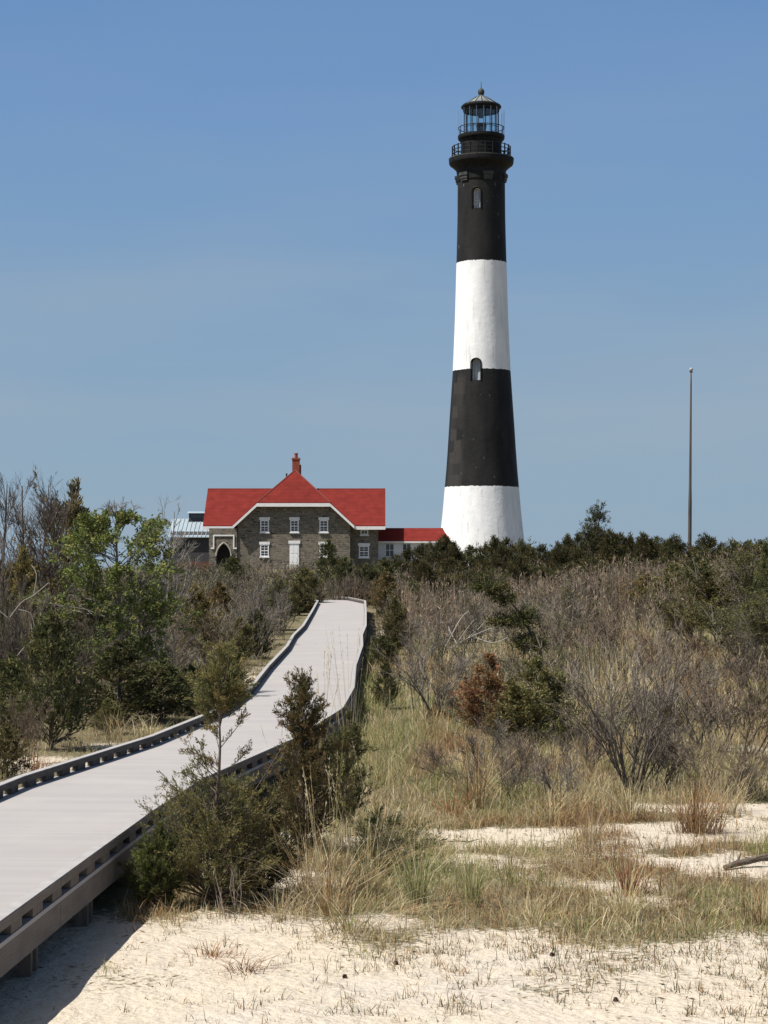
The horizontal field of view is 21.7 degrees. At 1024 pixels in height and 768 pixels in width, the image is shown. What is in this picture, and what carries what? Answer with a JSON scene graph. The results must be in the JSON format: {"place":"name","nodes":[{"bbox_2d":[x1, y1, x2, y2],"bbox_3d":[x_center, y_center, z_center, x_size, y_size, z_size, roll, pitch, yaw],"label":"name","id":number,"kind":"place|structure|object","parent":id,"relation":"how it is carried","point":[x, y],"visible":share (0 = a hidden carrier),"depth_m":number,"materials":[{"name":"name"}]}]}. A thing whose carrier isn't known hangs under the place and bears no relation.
{"place":"outdoors","nodes":[
{"label":"outdoors","id":0,"kind":"place"},
{"bbox_2d":[0,650,272,794],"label":"grass","id":1,"kind":"structure","parent":0,"point":[117,739],"depth_m":42.72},
{"bbox_2d":[0,569,767,1023],"bbox_3d":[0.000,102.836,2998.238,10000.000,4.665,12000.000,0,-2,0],"label":"ground","id":2,"kind":"structure","parent":0,"point":[58,985],"depth_m":18.45,"materials":[{"name":"sand"}]},
{"bbox_2d":[0,474,34,643],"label":"bare tree","id":3,"kind":"object","parent":2,"relation":"on","point":[3,545],"visible":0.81,"depth_m":55.16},
{"bbox_2d":[0,723,37,778],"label":"juniper bush","id":4,"kind":"object","parent":2,"relation":"on","point":[10,755],"visible":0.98,"depth_m":34.99,"materials":[{"name":"green plant"}]},
{"bbox_2d":[1,474,43,615],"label":"bare tree","id":5,"kind":"object","parent":2,"relation":"on","point":[18,524],"visible":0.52,"depth_m":58.40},
{"bbox_2d":[0,653,46,737],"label":"cedar","id":6,"kind":"object","parent":2,"relation":"on","point":[5,664],"visible":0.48,"depth_m":41.90,"materials":[{"name":"green plant"}]},
{"bbox_2d":[0,692,53,763],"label":"shrub","id":7,"kind":"object","parent":2,"relation":"on","point":[32,719],"visible":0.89,"depth_m":37.47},
{"bbox_2d":[0,548,55,692],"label":"bare shrub","id":8,"kind":"object","parent":2,"relation":"on","point":[5,630],"visible":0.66,"depth_m":46.83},
{"bbox_2d":[0,544,61,649],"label":"cedar","id":9,"kind":"object","parent":2,"relation":"on","point":[25,564],"visible":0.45,"depth_m":54.84,"materials":[{"name":"green plant"}]},
{"bbox_2d":[7,464,62,630],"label":"bare tree","id":10,"kind":"object","parent":2,"relation":"on","point":[48,499],"visible":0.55,"depth_m":68.15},
{"bbox_2d":[15,477,81,616],"bbox_3d":[-9.415,1.614,55.131,2.064,5.399,2.436,0,-2,0],"label":"bare tree","id":11,"kind":"object","parent":2,"relation":"on","point":[53,515],"visible":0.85,"depth_m":55.31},
{"bbox_2d":[0,608,105,749],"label":"cedar","id":12,"kind":"object","parent":2,"relation":"on","point":[58,668],"visible":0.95,"depth_m":39.87,"materials":[{"name":"green plant"}]},
{"bbox_2d":[10,464,108,623],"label":"cedar","id":13,"kind":"object","parent":2,"relation":"on","point":[75,509],"visible":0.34,"depth_m":69.91,"materials":[{"name":"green plant"}]},
{"bbox_2d":[0,580,128,720],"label":"bare shrub","id":14,"kind":"object","parent":2,"relation":"on","point":[16,649],"visible":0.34,"depth_m":45.44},
{"bbox_2d":[60,591,125,654],"bbox_3d":[-8.054,3.210,55.098,2.074,2.266,1.959,0,-2,9],"label":"cedar","id":15,"kind":"object","parent":2,"relation":"on","point":[92,621],"visible":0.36,"depth_m":54.92,"materials":[{"name":"green plant"}]},
{"bbox_2d":[85,696,126,734],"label":"juniper bush","id":16,"kind":"object","parent":2,"relation":"on","point":[107,703],"visible":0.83,"depth_m":43.74,"materials":[{"name":"green plant"}]},
{"bbox_2d":[16,496,201,703],"bbox_3d":[-6.865,2.195,49.024,4.517,5.190,3.900,0,-2,0],"label":"leafy tree","id":17,"kind":"object","parent":2,"relation":"on","point":[96,527],"visible":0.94,"depth_m":48.53,"materials":[{"name":"green plant"}]},
{"bbox_2d":[66,638,177,724],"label":"juniper bush","id":18,"kind":"object","parent":2,"relation":"on","point":[123,652],"visible":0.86,"depth_m":45.65,"materials":[{"name":"green plant"}]},
{"bbox_2d":[115,821,189,908],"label":"juniper bush","id":19,"kind":"object","parent":2,"relation":"on","point":[138,875],"visible":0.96,"depth_m":21.17,"materials":[{"name":"green plant"}]},
{"bbox_2d":[115,658,203,721],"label":"juniper bush","id":20,"kind":"object","parent":2,"relation":"on","point":[178,698],"visible":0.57,"depth_m":46.59,"materials":[{"name":"green plant"}]},
{"bbox_2d":[126,610,206,677],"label":"bare shrub","id":21,"kind":"object","parent":2,"relation":"on","point":[169,648],"visible":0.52,"depth_m":51.89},
{"bbox_2d":[130,527,203,646],"bbox_3d":[-6.907,2.711,64.716,2.266,4.640,2.289,-1,-2,30],"label":"bare tree","id":22,"kind":"object","parent":2,"relation":"on","point":[167,575],"visible":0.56,"depth_m":64.79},
{"bbox_2d":[0,596,366,977],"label":"boardwalk","id":23,"kind":"structure","parent":2,"relation":"on","point":[68,837],"depth_m":27.80,"materials":[{"name":"grey wood"}]},
{"bbox_2d":[167,511,208,568],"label":"boarded building","id":24,"kind":"structure","parent":2,"relation":"on","point":[191,526],"depth_m":236.02,"materials":[{"name":"metal"}]},
{"bbox_2d":[0,557,378,720],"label":"undergrowth","id":25,"kind":"object","parent":2,"relation":"on","point":[210,577],"visible":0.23,"depth_m":114.35,"materials":[{"name":"plant"}]},
{"bbox_2d":[168,581,236,662],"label":"cedar","id":26,"kind":"object","parent":2,"relation":"on","point":[202,605],"visible":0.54,"depth_m":65.99,"materials":[{"name":"green plant"}]},
{"bbox_2d":[174,603,244,670],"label":"bare shrub","id":27,"kind":"object","parent":2,"relation":"on","point":[211,636],"visible":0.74,"depth_m":58.09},
{"bbox_2d":[134,633,292,903],"bbox_3d":[-1.829,2.784,21.613,1.803,2.947,1.797,1,-2,-23],"label":"cedar sapling","id":28,"kind":"object","parent":2,"relation":"on","point":[226,698],"visible":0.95,"depth_m":21.42,"materials":[{"name":"green plant"}]},
{"bbox_2d":[219,616,259,662],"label":"cedar","id":29,"kind":"object","parent":2,"relation":"on","point":[247,630],"visible":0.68,"depth_m":67.79,"materials":[{"name":"green plant"}]},
{"bbox_2d":[217,580,292,659],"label":"bare shrub","id":30,"kind":"object","parent":2,"relation":"on","point":[267,617],"visible":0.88,"depth_m":71.29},
{"bbox_2d":[207,782,313,897],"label":"juniper bush","id":31,"kind":"object","parent":2,"relation":"on","point":[281,826],"visible":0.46,"depth_m":21.94,"materials":[{"name":"green plant"}]},
{"bbox_2d":[239,608,282,657],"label":"cedar","id":32,"kind":"object","parent":2,"relation":"on","point":[259,619],"visible":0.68,"depth_m":71.69,"materials":[{"name":"green plant"}]},
{"bbox_2d":[233,564,292,633],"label":"bare shrub","id":33,"kind":"object","parent":2,"relation":"on","point":[286,591],"visible":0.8,"depth_m":88.12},
{"bbox_2d":[218,878,323,930],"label":"grass clump","id":34,"kind":"object","parent":2,"relation":"on","point":[278,917],"visible":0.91,"depth_m":20.54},
{"bbox_2d":[263,578,302,628],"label":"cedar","id":35,"kind":"object","parent":2,"relation":"on","point":[271,601],"visible":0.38,"depth_m":91.46,"materials":[{"name":"green plant"}]},
{"bbox_2d":[203,453,384,568],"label":"stone house","id":36,"kind":"structure","parent":2,"relation":"on","point":[294,515],"depth_m":210.11,"materials":[{"name":"red"}]},
{"bbox_2d":[286,575,315,615],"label":"cedar","id":37,"kind":"object","parent":2,"relation":"on","point":[300,600],"visible":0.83,"depth_m":106.05,"materials":[{"name":"green plant"}]},
{"bbox_2d":[277,567,330,612],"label":"cedar","id":38,"kind":"object","parent":2,"relation":"on","point":[310,580],"visible":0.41,"depth_m":109.78,"materials":[{"name":"green plant"}]},
{"bbox_2d":[263,666,360,851],"bbox_3d":[-0.908,3.155,25.489,1.343,2.404,1.338,-2,-3,44],"label":"cedar","id":39,"kind":"object","parent":2,"relation":"on","point":[299,728],"visible":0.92,"depth_m":25.40,"materials":[{"name":"green plant"}]},
{"bbox_2d":[221,794,403,915],"bbox_3d":[-0.704,3.627,21.227,2.327,1.243,2.105,-1,-2,26],"label":"grass clump","id":40,"kind":"object","parent":2,"relation":"on","point":[291,890],"visible":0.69,"depth_m":21.27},
{"bbox_2d":[307,538,346,595],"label":"cedar","id":41,"kind":"object","parent":2,"relation":"on","point":[328,550],"visible":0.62,"depth_m":127.65,"materials":[{"name":"green plant"}]},
{"bbox_2d":[218,872,480,940],"bbox_3d":[-0.337,3.846,19.826,3.120,0.716,3.423,0,-2,0],"label":"grass clump","id":42,"kind":"object","parent":2,"relation":"on","point":[349,922],"visible":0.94,"depth_m":19.89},
{"bbox_2d":[271,766,428,903],"bbox_3d":[-0.337,3.541,22.032,2.120,1.462,2.039,0,-2,0],"label":"grass clump","id":43,"kind":"object","parent":2,"relation":"on","point":[363,874],"visible":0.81,"depth_m":22.11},
{"bbox_2d":[321,705,383,826],"bbox_3d":[-0.537,3.578,28.084,0.985,1.761,0.986,2,-2,-39],"label":"cedar","id":44,"kind":"object","parent":2,"relation":"on","point":[353,733],"visible":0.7,"depth_m":28.03,"materials":[{"name":"green plant"}]},
{"bbox_2d":[237,743,475,919],"bbox_3d":[-0.474,3.281,20.989,2.581,1.932,2.531,1,-2,-23],"label":"grass clump","id":45,"kind":"object","parent":2,"relation":"on","point":[329,891],"visible":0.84,"depth_m":20.86,"materials":[{"name":"plant"}]},
{"bbox_2d":[362,634,403,670],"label":"cedar","id":46,"kind":"object","parent":2,"relation":"on","point":[385,645],"visible":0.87,"depth_m":66.26,"materials":[{"name":"green plant"}]},
{"bbox_2d":[367,661,404,708],"bbox_3d":[0.068,4.418,51.112,0.981,1.234,0.998,0,-2,3],"label":"cedar","id":47,"kind":"object","parent":2,"relation":"on","point":[392,686],"visible":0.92,"depth_m":50.99,"materials":[{"name":"green plant"}]},
{"bbox_2d":[322,802,450,874],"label":"juniper bush","id":48,"kind":"object","parent":2,"relation":"on","point":[375,822],"visible":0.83,"depth_m":23.96,"materials":[{"name":"green plant"}]},
{"bbox_2d":[362,570,411,619],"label":"cedar","id":49,"kind":"object","parent":2,"relation":"on","point":[385,579],"visible":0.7,"depth_m":99.69,"materials":[{"name":"green plant"}]},
{"bbox_2d":[372,596,413,650],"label":"cedar","id":50,"kind":"object","parent":2,"relation":"on","point":[388,627],"visible":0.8,"depth_m":74.49,"materials":[{"name":"green plant"}]},
{"bbox_2d":[25,783,766,1023],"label":"plant litter","id":51,"kind":"object","parent":2,"relation":"on","point":[484,916],"visible":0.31,"depth_m":20.16,"materials":[{"name":"brown plant"}]},
{"bbox_2d":[328,740,468,853],"bbox_3d":[-0.037,3.691,26.052,2.188,1.442,2.330,0,-2,0],"label":"grass clump","id":52,"kind":"object","parent":2,"relation":"on","point":[413,815],"visible":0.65,"depth_m":26.10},
{"bbox_2d":[356,820,468,905],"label":"grass clump","id":53,"kind":"object","parent":2,"relation":"on","point":[412,886],"visible":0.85,"depth_m":21.66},
{"bbox_2d":[378,528,447,564],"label":"passage building","id":54,"kind":"structure","parent":2,"relation":"on","point":[392,541],"depth_m":214.09,"materials":[{"name":"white paint"}]},
{"bbox_2d":[404,559,449,598],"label":"evergreen shrub","id":55,"kind":"object","parent":2,"relation":"on","point":[424,569],"visible":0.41,"depth_m":109.16,"materials":[{"name":"green plant"}]},
{"bbox_2d":[370,618,493,718],"bbox_3d":[1.030,3.837,48.981,2.680,2.542,3.088,-1,-2,33],"label":"bare shrub","id":56,"kind":"object","parent":2,"relation":"on","point":[457,666],"visible":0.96,"depth_m":48.62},
{"bbox_2d":[411,599,510,648],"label":"bare shrub","id":57,"kind":"object","parent":2,"relation":"on","point":[470,621],"visible":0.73,"depth_m":77.67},
{"bbox_2d":[443,838,502,907],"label":"grass clump","id":58,"kind":"object","parent":2,"relation":"on","point":[471,893],"visible":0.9,"depth_m":21.45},
{"bbox_2d":[426,736,524,810],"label":"grass clump","id":59,"kind":"object","parent":2,"relation":"on","point":[478,791],"visible":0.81,"depth_m":30.23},
{"bbox_2d":[411,742,541,798],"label":"bare shrub","id":60,"kind":"object","parent":2,"relation":"on","point":[513,777],"visible":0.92,"depth_m":31.61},
{"bbox_2d":[441,87,524,565],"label":"lighthouse","id":61,"kind":"object","parent":2,"relation":"on","point":[481,503],"visible":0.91,"depth_m":215.23,"materials":[{"name":"paint"}]},
{"bbox_2d":[447,650,518,731],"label":"juniper bush","id":62,"kind":"object","parent":2,"relation":"on","point":[469,705],"visible":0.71,"depth_m":44.27,"materials":[{"name":"brown plant"}]},
{"bbox_2d":[452,711,523,771],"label":"bare shrub","id":63,"kind":"object","parent":2,"relation":"on","point":[498,743],"visible":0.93,"depth_m":35.88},
{"bbox_2d":[482,536,525,577],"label":"evergreen shrub","id":64,"kind":"object","parent":2,"relation":"on","point":[504,553],"visible":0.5,"depth_m":131.04,"materials":[{"name":"green plant"}]},
{"bbox_2d":[465,574,549,660],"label":"cedar","id":65,"kind":"object","parent":2,"relation":"on","point":[523,617],"visible":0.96,"depth_m":65.39,"materials":[{"name":"green plant"}]},
{"bbox_2d":[475,687,547,743],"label":"bare shrub","id":66,"kind":"object","parent":2,"relation":"on","point":[505,700],"visible":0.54,"depth_m":41.32,"materials":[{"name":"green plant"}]},
{"bbox_2d":[497,554,539,597],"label":"evergreen shrub","id":67,"kind":"object","parent":2,"relation":"on","point":[522,568],"visible":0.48,"depth_m":114.02,"materials":[{"name":"green plant"}]},
{"bbox_2d":[493,727,543,788],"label":"bare shrub","id":68,"kind":"object","parent":2,"relation":"on","point":[526,759],"visible":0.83,"depth_m":33.30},
{"bbox_2d":[484,655,585,746],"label":"juniper bush","id":69,"kind":"object","parent":2,"relation":"on","point":[534,705],"visible":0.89,"depth_m":41.08,"materials":[{"name":"green plant"}]},
{"bbox_2d":[484,884,595,931],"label":"grass clump","id":70,"kind":"object","parent":2,"relation":"on","point":[533,919],"visible":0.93,"depth_m":20.22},
{"bbox_2d":[510,744,583,803],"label":"bare shrub","id":71,"kind":"object","parent":2,"relation":"on","point":[545,777],"visible":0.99,"depth_m":31.12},
{"bbox_2d":[335,554,767,762],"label":"undergrowth","id":72,"kind":"object","parent":2,"relation":"on","point":[563,635],"visible":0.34,"depth_m":74.91,"materials":[{"name":"plant"}]},
{"bbox_2d":[540,540,575,571],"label":"evergreen shrub","id":73,"kind":"object","parent":2,"relation":"on","point":[558,556],"visible":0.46,"depth_m":130.77,"materials":[{"name":"green plant"}]},
{"bbox_2d":[513,591,608,634],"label":"bare shrub","id":74,"kind":"object","parent":2,"relation":"on","point":[576,610],"visible":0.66,"depth_m":79.52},
{"bbox_2d":[394,545,761,657],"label":"reeds","id":75,"kind":"object","parent":2,"relation":"on","point":[457,614],"visible":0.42,"depth_m":88.02,"materials":[{"name":"brown plant"}]},
{"bbox_2d":[543,713,618,776],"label":"bare shrub","id":76,"kind":"object","parent":2,"relation":"on","point":[588,755],"visible":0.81,"depth_m":35.30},
{"bbox_2d":[559,771,610,849],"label":"grass clump","id":77,"kind":"object","parent":2,"relation":"on","point":[588,827],"visible":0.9,"depth_m":25.68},
{"bbox_2d":[577,510,603,561],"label":"cedar","id":78,"kind":"object","parent":2,"relation":"on","point":[585,546],"visible":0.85,"depth_m":130.70,"materials":[{"name":"green plant"}]},
{"bbox_2d":[498,597,699,793],"bbox_3d":[3.737,3.024,32.805,3.034,3.294,3.274,-1,-2,21],"label":"bare shrub","id":79,"kind":"object","parent":2,"relation":"on","point":[643,717],"visible":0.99,"depth_m":32.51,"materials":[{"name":"plant"}]},
{"bbox_2d":[572,609,633,660],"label":"bare shrub","id":80,"kind":"object","parent":2,"relation":"on","point":[611,636],"visible":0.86,"depth_m":69.85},
{"bbox_2d":[583,528,629,563],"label":"evergreen shrub","id":81,"kind":"object","parent":2,"relation":"on","point":[611,540],"visible":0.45,"depth_m":137.78,"materials":[{"name":"green plant"}]},
{"bbox_2d":[566,616,652,726],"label":"bare shrub","id":82,"kind":"object","parent":2,"relation":"on","point":[606,698],"visible":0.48,"depth_m":46.81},
{"bbox_2d":[576,611,665,700],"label":"grass clump","id":83,"kind":"object","parent":2,"relation":"on","point":[622,677],"visible":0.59,"depth_m":53.84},
{"bbox_2d":[602,852,662,896],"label":"grass clump","id":84,"kind":"object","parent":2,"relation":"on","point":[629,870],"visible":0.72,"depth_m":22.23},
{"bbox_2d":[609,571,661,611],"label":"cedar","id":85,"kind":"object","parent":2,"relation":"on","point":[639,587],"visible":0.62,"depth_m":90.35,"materials":[{"name":"green plant"}]},
{"bbox_2d":[556,852,723,920],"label":"grass clump","id":86,"kind":"object","parent":2,"relation":"on","point":[620,908],"visible":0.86,"depth_m":20.65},
{"bbox_2d":[580,773,701,822],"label":"grass clump","id":87,"kind":"object","parent":2,"relation":"on","point":[631,804],"visible":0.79,"depth_m":28.86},
{"bbox_2d":[621,530,671,565],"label":"evergreen shrub","id":88,"kind":"object","parent":2,"relation":"on","point":[644,546],"visible":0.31,"depth_m":130.99,"materials":[{"name":"green plant"}]},
{"bbox_2d":[606,708,712,794],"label":"bare shrub","id":89,"kind":"object","parent":2,"relation":"on","point":[663,759],"visible":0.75,"depth_m":32.57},
{"bbox_2d":[639,563,694,604],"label":"cedar","id":90,"kind":"object","parent":2,"relation":"on","point":[672,568],"visible":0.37,"depth_m":89.04,"materials":[{"name":"green plant"}]},
{"bbox_2d":[626,626,721,697],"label":"bare shrub","id":91,"kind":"object","parent":2,"relation":"on","point":[663,651],"visible":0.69,"depth_m":53.95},
{"bbox_2d":[618,654,753,751],"bbox_3d":[6.050,3.882,40.390,2.868,1.985,2.489,0,-2,13],"label":"bare shrub","id":92,"kind":"object","parent":2,"relation":"on","point":[681,705],"visible":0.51,"depth_m":40.39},
{"bbox_2d":[688,368,692,548],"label":"flagpole","id":93,"kind":"object","parent":2,"relation":"on","point":[690,492],"visible":0.91,"depth_m":196.15,"materials":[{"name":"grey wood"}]},
{"bbox_2d":[646,589,735,647],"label":"bare shrub","id":94,"kind":"object","parent":2,"relation":"on","point":[690,622],"visible":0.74,"depth_m":71.57,"materials":[{"name":"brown plant"}]},
{"bbox_2d":[668,554,725,608],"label":"cedar","id":95,"kind":"object","parent":2,"relation":"on","point":[702,568],"visible":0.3,"depth_m":84.59,"materials":[{"name":"green plant"}]},
{"bbox_2d":[641,769,755,834],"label":"grass clump","id":96,"kind":"object","parent":2,"relation":"on","point":[694,816],"visible":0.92,"depth_m":27.37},
{"bbox_2d":[673,571,751,617],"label":"cedar","id":97,"kind":"object","parent":2,"relation":"on","point":[709,591],"visible":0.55,"depth_m":78.74,"materials":[{"name":"green plant"}]},
{"bbox_2d":[664,731,767,799],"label":"bare shrub","id":98,"kind":"object","parent":2,"relation":"on","point":[735,771],"visible":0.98,"depth_m":31.63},
{"bbox_2d":[669,648,767,763],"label":"bare shrub","id":99,"kind":"object","parent":2,"relation":"on","point":[739,692],"visible":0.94,"depth_m":38.28,"materials":[{"name":"plant"}]},
{"bbox_2d":[671,538,765,620],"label":"cedar","id":100,"kind":"object","parent":2,"relation":"on","point":[738,574],"visible":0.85,"depth_m":77.73,"materials":[{"name":"green plant"}]},
{"bbox_2d":[685,770,763,815],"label":"grass clump","id":101,"kind":"object","parent":2,"relation":"on","point":[735,802],"visible":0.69,"depth_m":29.66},
{"bbox_2d":[688,600,767,650],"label":"cedar","id":102,"kind":"object","parent":2,"relation":"on","point":[727,619],"visible":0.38,"depth_m":70.43,"materials":[{"name":"green plant"}]},
{"bbox_2d":[690,587,767,658],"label":"cedar","id":103,"kind":"object","parent":2,"relation":"on","point":[759,623],"visible":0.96,"depth_m":65.73,"materials":[{"name":"green plant"}]},
{"bbox_2d":[707,870,767,928],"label":"grass clump","id":104,"kind":"object","parent":2,"relation":"on","point":[758,911],"visible":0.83,"depth_m":20.22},
{"bbox_2d":[717,618,767,690],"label":"bare shrub","id":105,"kind":"object","parent":2,"relation":"on","point":[747,655],"visible":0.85,"depth_m":55.43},
{"bbox_2d":[744,541,767,639],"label":"cedar","id":106,"kind":"object","parent":2,"relation":"on","point":[762,567],"visible":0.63,"depth_m":70.02,"materials":[{"name":"green plant"}]},
{"bbox_2d":[0,0,767,568],"label":"sky","id":107,"kind":"structure","parent":0,"point":[228,228],"materials":[{"name":"blue"}]},
{"bbox_2d":[53,890,767,1023],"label":"grass","id":108,"kind":"structure","parent":0,"point":[590,981],"depth_m":18.12,"materials":[{"name":"plant"}]},
{"bbox_2d":[55,780,767,981],"bbox_3d":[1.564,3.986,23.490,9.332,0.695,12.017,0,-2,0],"label":"grass","id":109,"kind":"structure","parent":0,"point":[592,876],"depth_m":22.67,"materials":[{"name":"plant"}]},
{"bbox_2d":[248,709,767,829],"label":"grass","id":110,"kind":"structure","parent":0,"point":[376,738],"depth_m":34.59,"materials":[{"name":"plant"}]},
{"bbox_2d":[352,610,767,733],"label":"grass","id":111,"kind":"structure","parent":0,"point":[402,703],"depth_m":59.05,"materials":[{"name":"plant"}]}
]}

